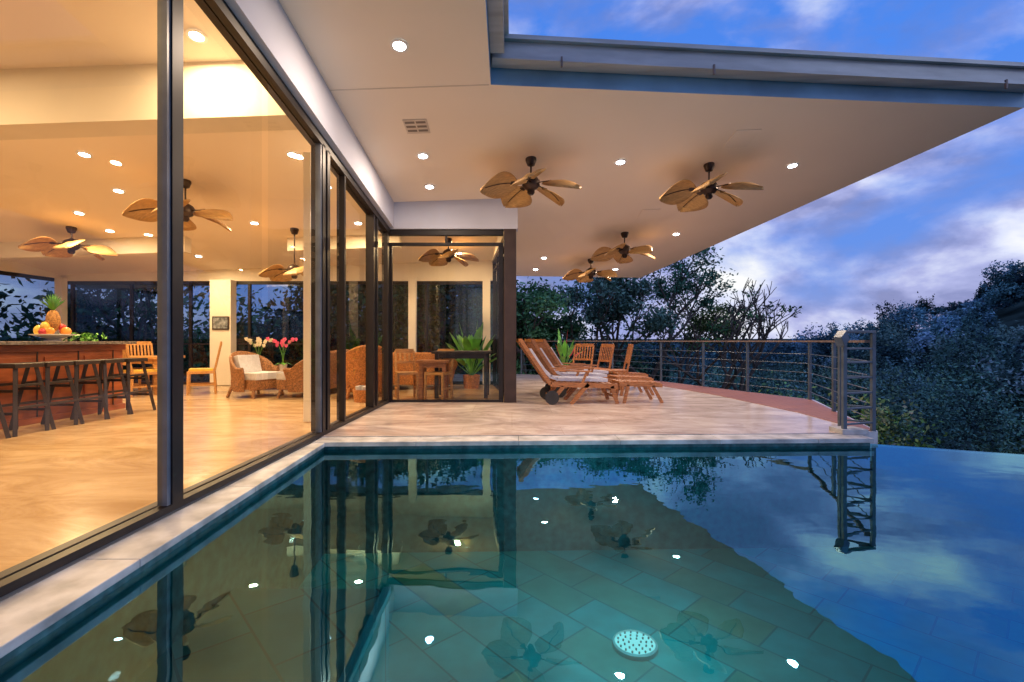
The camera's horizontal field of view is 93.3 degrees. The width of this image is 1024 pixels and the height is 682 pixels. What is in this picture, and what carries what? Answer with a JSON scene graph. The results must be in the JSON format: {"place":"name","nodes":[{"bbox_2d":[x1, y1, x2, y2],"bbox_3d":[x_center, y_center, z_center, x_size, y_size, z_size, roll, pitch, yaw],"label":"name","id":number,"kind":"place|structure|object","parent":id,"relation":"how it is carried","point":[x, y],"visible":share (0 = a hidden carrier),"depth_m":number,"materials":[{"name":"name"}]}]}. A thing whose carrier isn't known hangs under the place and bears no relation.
{"place":"outdoors","nodes":[
{"label":"outdoors","id":0,"kind":"place"},
{"bbox_2d":[0,385,516,601],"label":"interior floor","id":1,"kind":"structure","parent":0,"point":[66,480],"depth_m":4.52,"materials":[{"name":"beige tile"}]},
{"bbox_2d":[0,402,10,437],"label":"bar stool","id":2,"kind":"object","parent":1,"relation":"on","point":[4,426],"visible":1,"depth_m":5.30,"materials":[{"name":"brown wood"}]},
{"bbox_2d":[0,363,55,436],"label":"bar stool","id":3,"kind":"object","parent":1,"relation":"on","point":[15,384],"visible":1,"depth_m":5.59,"materials":[{"name":"brown wood"}]},
{"bbox_2d":[8,361,84,430],"bbox_3d":[-5.780,0.667,6.020,0.512,0.813,0.512,0,0,2],"label":"bar stool","id":4,"kind":"object","parent":1,"relation":"on","point":[48,383],"visible":0.78,"depth_m":5.96,"materials":[{"name":"brown wood"}]},
{"bbox_2d":[0,341,136,429],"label":"bar counter","id":5,"kind":"object","parent":1,"relation":"on","point":[24,351],"visible":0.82,"depth_m":6.55,"materials":[{"name":"brown wood"}]},
{"bbox_2d":[28,294,76,340],"bbox_3d":[-6.500,-0.341,6.850,0.500,0.690,0.500,0,0,0],"label":"fruit bowl","id":6,"kind":"object","parent":5,"relation":"on","point":[49,326],"visible":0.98,"depth_m":6.79,"materials":[{"name":"food"}]},
{"bbox_2d":[58,332,106,340],"bbox_3d":[-6.456,-0.059,7.311,0.406,0.169,0.704,0,0,0],"label":"herb tray","id":7,"kind":"object","parent":5,"relation":"on","point":[86,337],"visible":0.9,"depth_m":7.29,"materials":[{"name":"green plant"}]},
{"bbox_2d":[41,360,109,424],"bbox_3d":[-5.780,0.667,6.420,0.512,0.813,0.512,0,0,4],"label":"bar stool","id":8,"kind":"object","parent":1,"relation":"on","point":[77,363],"visible":0.74,"depth_m":6.39,"materials":[{"name":"brown wood"}]},
{"bbox_2d":[70,359,133,419],"bbox_3d":[-5.780,0.667,6.830,0.512,0.813,0.512,0,0,-2],"label":"bar stool","id":9,"kind":"object","parent":1,"relation":"on","point":[103,370],"visible":0.8,"depth_m":6.84,"materials":[{"name":"brown wood"}]},
{"bbox_2d":[101,358,155,414],"bbox_3d":[-5.780,0.667,7.280,0.512,0.813,0.512,0,0,5],"label":"bar stool","id":10,"kind":"object","parent":1,"relation":"on","point":[129,375],"visible":0.78,"depth_m":7.28,"materials":[{"name":"brown wood"}]},
{"bbox_2d":[123,344,156,396],"bbox_3d":[-7.326,0.541,9.454,0.502,1.061,0.607,0,0,30],"label":"dining chair","id":11,"kind":"object","parent":1,"relation":"on","point":[139,371],"visible":0.3,"depth_m":9.27,"materials":[{"name":"brown wood"}]},
{"bbox_2d":[127,341,153,390],"bbox_3d":[-7.746,0.541,10.226,0.607,1.061,0.502,0,0,30],"label":"dining chair","id":12,"kind":"object","parent":1,"relation":"on","point":[144,343],"visible":0.27,"depth_m":10.36,"materials":[{"name":"brown wood"}]},
{"bbox_2d":[130,355,184,394],"bbox_3d":[-7.900,0.690,9.900,1.800,0.760,0.900,0,0,-5],"label":"dining table","id":13,"kind":"object","parent":1,"relation":"on","point":[152,359],"visible":0.16,"depth_m":9.58,"materials":[{"name":"brown wood"}]},
{"bbox_2d":[186,341,221,394],"bbox_3d":[-6.304,0.541,9.926,0.607,1.061,0.502,0,0,-30],"label":"dining chair","id":14,"kind":"object","parent":1,"relation":"on","point":[189,384],"visible":1,"depth_m":9.80,"materials":[{"name":"brown wood"}]},
{"bbox_2d":[226,351,284,398],"bbox_3d":[-4.978,0.635,9.360,0.810,0.884,0.925,0,0,20],"label":"rattan armchair","id":15,"kind":"object","parent":1,"relation":"on","point":[253,372],"visible":0.91,"depth_m":9.19,"materials":[{"name":"wicker"}]},
{"bbox_2d":[0,0,517,421],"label":"walls","id":16,"kind":"structure","parent":1,"relation":"on","point":[104,101],"depth_m":5.20,"materials":[{"name":"paint"}]},
{"bbox_2d":[212,316,228,329],"bbox_3d":[-6.980,-0.430,11.583,0.400,0.320,0.024,0,0,0],"label":"framed painting","id":17,"kind":"object","parent":16,"relation":"attached to","point":[220,322],"visible":1,"depth_m":11.57,"materials":[{"name":"beige paper"}]},
{"bbox_2d":[0,0,503,596],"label":"door frames","id":18,"kind":"structure","parent":16,"relation":"attached to","point":[170,344],"depth_m":4.49,"materials":[{"name":"brown metal"}]},
{"bbox_2d":[495,261,496,385],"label":"glass panes","id":19,"kind":"object","parent":18,"relation":"in","point":[496,324],"visible":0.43,"depth_m":11.20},
{"bbox_2d":[0,0,1023,288],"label":"roof","id":20,"kind":"structure","parent":16,"relation":"on","point":[658,134],"depth_m":6.68,"materials":[{"name":"paint"}]},
{"bbox_2d":[18,226,117,260],"bbox_3d":[-8.211,-1.875,9.052,1.354,0.538,1.312,0,0,0],"label":"ceiling fan","id":21,"kind":"object","parent":20,"relation":"hanging from","point":[51,247],"visible":0.99,"depth_m":8.94,"materials":[{"name":"brown wood"}]},
{"bbox_2d":[72,211,85,215],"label":"recessed downlight","id":22,"kind":"object","parent":20,"relation":"attached to","point":[79,213],"visible":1,"depth_m":8.38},
{"bbox_2d":[75,151,92,157],"bbox_3d":[-5.800,-2.528,6.559,0.184,0.014,0.184,-2,-8,0],"label":"recessed downlight","id":23,"kind":"object","parent":20,"relation":"attached to","point":[83,154],"visible":1,"depth_m":6.55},
{"bbox_2d":[104,229,115,232],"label":"recessed downlight","id":24,"kind":"object","parent":20,"relation":"attached to","point":[109,230],"visible":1,"depth_m":9.20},
{"bbox_2d":[111,188,125,193],"bbox_3d":[-6.200,-2.365,7.619,0.184,0.014,0.184,-2,-8,0],"label":"recessed downlight","id":25,"kind":"object","parent":20,"relation":"attached to","point":[117,190],"visible":1,"depth_m":7.61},
{"bbox_2d":[122,179,232,231],"bbox_3d":[-4.947,-2.144,7.384,1.412,0.673,1.446,0,0,0],"label":"ceiling fan","id":26,"kind":"object","parent":20,"relation":"hanging from","point":[144,209],"visible":0.63,"depth_m":7.27,"materials":[{"name":"brown wood"}]},
{"bbox_2d":[185,28,207,43],"bbox_3d":[-3.000,-2.900,4.599,0.184,0.014,0.184,-2,-8,0],"label":"recessed downlight","id":27,"kind":"object","parent":20,"relation":"attached to","point":[196,36],"visible":1,"depth_m":4.60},
{"bbox_2d":[249,221,259,224],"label":"recessed downlight","id":28,"kind":"object","parent":20,"relation":"attached to","point":[254,223],"visible":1,"depth_m":9.06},
{"bbox_2d":[259,228,302,281],"bbox_3d":[-4.229,-1.712,9.488,1.252,1.015,1.238,0,0,0],"label":"ceiling fan","id":29,"kind":"object","parent":20,"relation":"hanging from","point":[278,272],"visible":0.82,"depth_m":9.33,"materials":[{"name":"brown wood"}]},
{"bbox_2d":[286,151,299,158],"bbox_3d":[-3.060,-2.597,6.749,0.184,0.014,0.184,-2,-8,0],"label":"recessed downlight","id":30,"kind":"object","parent":20,"relation":"attached to","point":[291,154],"visible":1,"depth_m":6.75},
{"bbox_2d":[353,221,362,224],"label":"recessed downlight","id":31,"kind":"object","parent":20,"relation":"attached to","point":[357,223],"visible":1,"depth_m":9.25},
{"bbox_2d":[390,39,408,52],"bbox_3d":[-1.120,-2.936,4.809,0.184,0.014,0.184,-2,-8,0],"label":"recessed downlight","id":32,"kind":"object","parent":20,"relation":"attached to","point":[399,45],"visible":1,"depth_m":4.81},
{"bbox_2d":[330,84,488,90],"bbox_3d":[-1.165,-2.860,5.447,1.810,0.080,0.015,0,0,0],"label":"soffit joint","id":33,"kind":"object","parent":20,"relation":"attached to","point":[410,87],"visible":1,"depth_m":5.45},
{"bbox_2d":[402,119,429,133],"bbox_3d":[-1.220,-2.742,6.189,0.300,0.015,0.300,-2,-8,0],"label":"ceiling vent","id":34,"kind":"object","parent":20,"relation":"on","point":[416,126],"visible":1,"depth_m":6.17,"materials":[{"name":"beige metal"}]},
{"bbox_2d":[416,153,428,159],"bbox_3d":[-1.270,-2.639,6.899,0.184,0.014,0.184,-2,-8,0],"label":"recessed downlight","id":35,"kind":"object","parent":20,"relation":"attached to","point":[423,156],"visible":1,"depth_m":6.90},
{"bbox_2d":[424,184,434,189],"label":"recessed downlight","id":36,"kind":"object","parent":20,"relation":"attached to","point":[429,186],"visible":1,"depth_m":7.84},
{"bbox_2d":[418,238,478,266],"bbox_3d":[-1.318,-1.934,10.272,1.246,0.535,1.246,0,0,0],"label":"ceiling fan","id":37,"kind":"object","parent":20,"relation":"hanging from","point":[433,257],"visible":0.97,"depth_m":10.22,"materials":[{"name":"brown wood"}]},
{"bbox_2d":[480,156,581,207],"bbox_3d":[0.262,-2.415,7.048,1.446,0.583,1.412,0,0,0],"label":"ceiling fan","id":38,"kind":"object","parent":20,"relation":"hanging from","point":[506,189],"visible":1,"depth_m":7.06,"materials":[{"name":"wood"},{"name":"bronze"}]},
{"bbox_2d":[563,258,617,282],"bbox_3d":[1.908,-1.801,12.069,1.296,0.538,1.356,0,0,0],"label":"ceiling fan","id":39,"kind":"object","parent":20,"relation":"hanging from","point":[579,276],"visible":0.99,"depth_m":12.01,"materials":[{"name":"brown wood"}]},
{"bbox_2d":[614,159,626,164],"bbox_3d":[1.630,-2.688,7.269,0.184,0.014,0.184,-2,-8,0],"label":"recessed downlight","id":40,"kind":"object","parent":20,"relation":"attached to","point":[620,162],"visible":1,"depth_m":7.26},
{"bbox_2d":[591,232,654,263],"bbox_3d":[2.407,-2.043,10.358,1.392,0.580,1.343,0,0,0],"label":"ceiling fan","id":41,"kind":"object","parent":20,"relation":"hanging from","point":[619,253],"visible":1,"depth_m":10.26,"materials":[{"name":"brown wood"}]},
{"bbox_2d":[637,209,659,218],"bbox_3d":[2.620,-2.442,9.299,0.340,0.013,0.440,-2,-8,0],"label":"ceiling hatch","id":42,"kind":"object","parent":20,"relation":"attached to","point":[647,213],"visible":1,"depth_m":9.27,"materials":[{"name":"paint"}]},
{"bbox_2d":[659,162,763,211],"bbox_3d":[2.980,-2.462,7.469,1.399,0.583,1.449,0,0,0],"label":"ceiling fan","id":43,"kind":"object","parent":20,"relation":"hanging from","point":[685,195],"visible":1,"depth_m":7.49,"materials":[{"name":"brown wood"}]},
{"bbox_2d":[722,129,760,147],"bbox_3d":[3.200,-2.819,6.749,0.340,0.013,0.440,-2,-8,0],"label":"ceiling hatch","id":44,"kind":"object","parent":20,"relation":"attached to","point":[741,138],"visible":1,"depth_m":6.73,"materials":[{"name":"paint"}]},
{"bbox_2d":[487,0,1023,92],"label":"gutter","id":45,"kind":"object","parent":20,"relation":"attached to","point":[535,52],"visible":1,"depth_m":5.63,"materials":[{"name":"metal"}]},
{"bbox_2d":[786,163,798,168],"bbox_3d":[4.390,-2.743,7.569,0.184,0.014,0.184,-2,-8,0],"label":"recessed downlight","id":46,"kind":"object","parent":20,"relation":"attached to","point":[792,165],"visible":1,"depth_m":7.56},
{"bbox_2d":[276,350,348,397],"bbox_3d":[-3.918,0.635,9.897,0.863,0.882,2.195,0,0,5],"label":"rattan sofa","id":47,"kind":"object","parent":1,"relation":"on","point":[290,379],"visible":0.28,"depth_m":8.96,"materials":[{"name":"wicker"}]},
{"bbox_2d":[336,345,381,399],"bbox_3d":[-2.834,0.570,9.322,1.040,1.014,0.864,0,0,-30],"label":"wicker armchair","id":48,"kind":"object","parent":1,"relation":"on","point":[355,366],"visible":0.38,"depth_m":8.91,"materials":[{"name":"wicker"}]},
{"bbox_2d":[352,385,365,402],"bbox_3d":[-2.600,0.927,8.550,0.420,0.286,0.414,0,0,0],"label":"towel basket","id":49,"kind":"object","parent":1,"relation":"on","point":[359,393],"visible":0.47,"depth_m":8.38,"materials":[{"name":"orange wicker"}]},
{"bbox_2d":[394,349,418,398],"bbox_3d":[-1.968,0.610,9.000,0.397,0.921,0.504,0,0,-20],"label":"wooden stool chair","id":50,"kind":"object","parent":1,"relation":"on","point":[414,373],"visible":0.89,"depth_m":9.09,"materials":[{"name":"brown wood"}]},
{"bbox_2d":[393,352,457,384],"bbox_3d":[-2.200,0.660,10.868,1.964,0.833,0.863,0,0,0],"label":"wicker sofa","id":51,"kind":"object","parent":1,"relation":"on","point":[406,379],"visible":0.21,"depth_m":10.47,"materials":[{"name":"wicker"}]},
{"bbox_2d":[415,359,451,398],"bbox_3d":[-1.450,0.710,9.000,0.600,0.720,0.500,0,0,0],"label":"side table","id":52,"kind":"object","parent":1,"relation":"on","point":[424,364],"visible":0.81,"depth_m":8.80,"materials":[{"name":"brown wood"}]},
{"bbox_2d":[424,349,453,398],"bbox_3d":[-1.332,0.610,8.950,0.397,0.921,0.504,0,0,20],"label":"wooden stool chair","id":53,"kind":"object","parent":1,"relation":"on","point":[441,373],"visible":0.6,"depth_m":8.80,"materials":[{"name":"brown wood"}]},
{"bbox_2d":[431,350,491,397],"bbox_3d":[-0.950,0.630,9.350,1.100,0.880,0.750,0,0,0],"label":"console table","id":54,"kind":"object","parent":1,"relation":"on","point":[469,354],"visible":0.93,"depth_m":9.03,"materials":[{"name":"brown wood"}]},
{"bbox_2d":[445,321,495,388],"bbox_3d":[-0.822,0.269,10.926,1.432,1.602,1.523,0,0,15],"label":"potted plant","id":55,"kind":"object","parent":1,"relation":"on","point":[471,380],"visible":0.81,"depth_m":10.84,"materials":[{"name":"green plant"}]},
{"bbox_2d":[244,337,272,353],"bbox_3d":[-5.532,0.280,10.593,0.460,0.741,0.434,0,0,20],"label":"white orchid","id":56,"kind":"object","parent":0,"point":[258,341],"visible":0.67,"depth_m":10.54,"materials":[{"name":"plant"}]},
{"bbox_2d":[266,337,297,370],"bbox_3d":[-5.017,0.281,10.578,0.473,0.739,0.476,0,0,23],"label":"pink orchid","id":57,"kind":"object","parent":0,"point":[282,366],"visible":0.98,"depth_m":10.54,"materials":[{"name":"plant"}]},
{"bbox_2d":[0,443,1023,681],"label":"pool wall","id":58,"kind":"structure","parent":0,"point":[289,529],"depth_m":5.24,"materials":[{"name":"blue tile"}]},
{"bbox_2d":[0,434,873,657],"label":"pool coping","id":59,"kind":"object","parent":58,"relation":"on","point":[28,613],"visible":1,"depth_m":2.88,"materials":[{"name":"beige stone"}]},
{"bbox_2d":[0,0,1023,338],"label":"sky","id":60,"kind":"structure","parent":0,"point":[929,223],"materials":[{"name":"blue"}]},
{"bbox_2d":[6,301,1023,546],"bbox_3d":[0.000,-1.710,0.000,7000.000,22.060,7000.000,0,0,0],"label":"ground","id":61,"kind":"structure","parent":0,"point":[1012,317],"depth_m":85.63,"materials":[{"name":"plant"}]},
{"bbox_2d":[0,283,26,324],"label":"tree","id":62,"kind":"object","parent":61,"relation":"on","point":[3,295],"visible":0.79,"depth_m":12.22,"materials":[{"name":"green plant"}]},
{"bbox_2d":[22,281,188,366],"bbox_3d":[-13.781,0.194,16.839,4.519,7.794,7.848,0,0,-39],"label":"tree","id":63,"kind":"object","parent":61,"relation":"on","point":[89,308],"visible":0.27,"depth_m":15.87,"materials":[{"name":"green plant"}]},
{"bbox_2d":[283,285,381,349],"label":"tree","id":64,"kind":"object","parent":61,"relation":"on","point":[362,291],"visible":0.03,"depth_m":19.51,"materials":[{"name":"green plant"}]},
{"bbox_2d":[357,285,482,360],"bbox_3d":[-3.087,0.382,19.732,7.591,7.400,4.490,0,0,-44],"label":"tree","id":65,"kind":"object","parent":61,"relation":"on","point":[400,297],"visible":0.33,"depth_m":18.10,"materials":[{"name":"green plant"}]},
{"bbox_2d":[0,260,1023,455],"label":"forest","id":66,"kind":"object","parent":61,"relation":"on","point":[968,385],"visible":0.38,"depth_m":30.79,"materials":[{"name":"green plant"}]},
{"bbox_2d":[452,277,571,373],"bbox_3d":[-0.037,0.845,18.097,4.635,6.494,5.875,0,0,0],"label":"tree","id":67,"kind":"object","parent":61,"relation":"on","point":[540,300],"visible":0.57,"depth_m":17.34,"materials":[{"name":"green plant"}]},
{"bbox_2d":[517,311,592,367],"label":"tree","id":68,"kind":"object","parent":61,"relation":"on","point":[566,328],"visible":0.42,"depth_m":19.47,"materials":[{"name":"green plant"}]},
{"bbox_2d":[516,274,693,373],"bbox_3d":[3.412,0.765,18.739,6.107,7.828,5.407,0,0,-33],"label":"tree","id":69,"kind":"object","parent":61,"relation":"on","point":[623,303],"visible":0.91,"depth_m":18.81,"materials":[{"name":"green plant"}]},
{"bbox_2d":[560,245,737,377],"bbox_3d":[5.567,0.038,21.144,7.907,9.318,4.371,0,0,0],"label":"tree","id":70,"kind":"object","parent":61,"relation":"on","point":[677,287],"visible":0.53,"depth_m":20.41,"materials":[{"name":"green plant"}]},
{"bbox_2d":[431,345,950,506],"bbox_3d":[11.651,4.243,14.893,30.860,8.324,20.437,0,0,0],"label":"shrubbery","id":71,"kind":"object","parent":61,"relation":"on","point":[905,423],"visible":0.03,"depth_m":10.70,"materials":[{"name":"green plant"}]},
{"bbox_2d":[655,300,755,383],"bbox_3d":[8.632,1.427,22.271,3.953,7.122,4.670,0,0,0],"label":"tree","id":72,"kind":"object","parent":61,"relation":"on","point":[699,323],"visible":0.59,"depth_m":21.46,"materials":[{"name":"green plant"}]},
{"bbox_2d":[642,278,801,388],"bbox_3d":[7.818,1.309,17.535,4.992,7.187,4.060,0,0,-25],"label":"tree","id":73,"kind":"object","parent":61,"relation":"on","point":[758,317],"visible":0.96,"depth_m":17.55,"materials":[{"name":"green plant"}]},
{"bbox_2d":[695,298,787,391],"bbox_3d":[9.919,1.338,21.764,3.273,7.125,3.871,0,0,-24],"label":"tree","id":74,"kind":"object","parent":61,"relation":"on","point":[756,364],"visible":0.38,"depth_m":21.20,"materials":[{"name":"green plant"}]},
{"bbox_2d":[134,546,1023,681],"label":"pool floor","id":75,"kind":"structure","parent":0,"point":[835,614],"depth_m":3.85,"materials":[{"name":"teal tile"}]},
{"bbox_2d":[612,629,657,660],"bbox_3d":[0.920,2.268,3.620,0.330,0.042,0.330,0,0,0],"label":"pool light","id":76,"kind":"object","parent":75,"relation":"on","point":[634,645],"visible":1,"depth_m":3.58,"materials":[{"name":"plastic"}]},
{"bbox_2d":[316,374,877,460],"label":"deck","id":77,"kind":"structure","parent":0,"point":[531,411],"depth_m":6.76,"materials":[{"name":"stone"}]},
{"bbox_2d":[504,229,515,401],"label":"corner column","id":78,"kind":"structure","parent":77,"relation":"on","point":[509,315],"depth_m":8.40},
{"bbox_2d":[556,329,586,364],"bbox_3d":[1.461,0.350,13.608,1.449,1.440,1.206,0,0,0],"label":"flowering plant","id":79,"kind":"object","parent":77,"relation":"on","point":[564,349],"visible":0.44,"depth_m":13.48,"materials":[{"name":"green plant"}]},
{"bbox_2d":[573,344,594,366],"bbox_3d":[1.683,0.571,12.439,0.617,1.002,0.720,0,0,40],"label":"wooden armchair","id":80,"kind":"object","parent":77,"relation":"on","point":[585,346],"visible":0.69,"depth_m":12.65,"materials":[{"name":"brown wood"}]},
{"bbox_2d":[525,339,654,397],"bbox_3d":[1.537,0.525,9.598,2.497,1.130,0.750,0,0,-10],"label":"sun lounger","id":81,"kind":"object","parent":77,"relation":"on","point":[542,357],"visible":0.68,"depth_m":9.41,"materials":[{"name":"brown wood"}]},
{"bbox_2d":[517,339,663,404],"bbox_3d":[1.350,0.525,8.517,2.497,1.130,0.750,0,0,-4],"label":"sun lounger","id":82,"kind":"object","parent":77,"relation":"on","point":[550,396],"visible":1,"depth_m":8.27,"materials":[{"name":"brown wood"}]},
{"bbox_2d":[534,339,647,390],"bbox_3d":[1.756,0.525,10.625,2.497,1.130,0.750,0,0,-16],"label":"sun lounger","id":83,"kind":"object","parent":77,"relation":"on","point":[549,352],"visible":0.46,"depth_m":10.32,"materials":[{"name":"brown wood"}]},
{"bbox_2d":[581,344,614,369],"bbox_3d":[1.998,0.571,11.618,0.720,1.002,0.617,0,0,-20],"label":"wooden armchair","id":84,"kind":"object","parent":77,"relation":"on","point":[607,346],"visible":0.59,"depth_m":11.67,"materials":[{"name":"brown wood"}]},
{"bbox_2d":[599,344,633,388],"bbox_3d":[2.351,0.571,10.995,0.720,1.002,0.617,0,0,5],"label":"wooden armchair","id":85,"kind":"object","parent":77,"relation":"on","point":[628,354],"visible":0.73,"depth_m":10.77,"materials":[{"name":"brown wood"}]},
{"bbox_2d":[521,340,869,416],"bbox_3d":[3.363,0.540,11.121,2.356,1.100,10.496,0,0,-23],"label":"deck railing","id":86,"kind":"object","parent":77,"relation":"on","point":[809,372],"visible":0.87,"depth_m":9.50,"materials":[{"name":"metal"}]},
{"bbox_2d":[655,381,870,430],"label":"terracotta path","id":87,"kind":"structure","parent":77,"relation":"on","point":[808,407],"depth_m":8.65,"materials":[{"name":"brown tile"}]},
{"bbox_2d":[829,330,875,434],"bbox_3d":[3.990,0.476,5.702,0.618,1.203,0.395,0,0,-42],"label":"gate railing","id":88,"kind":"object","parent":77,"relation":"on","point":[841,338],"visible":0.99,"depth_m":5.70,"materials":[{"name":"metal"}]}
]}

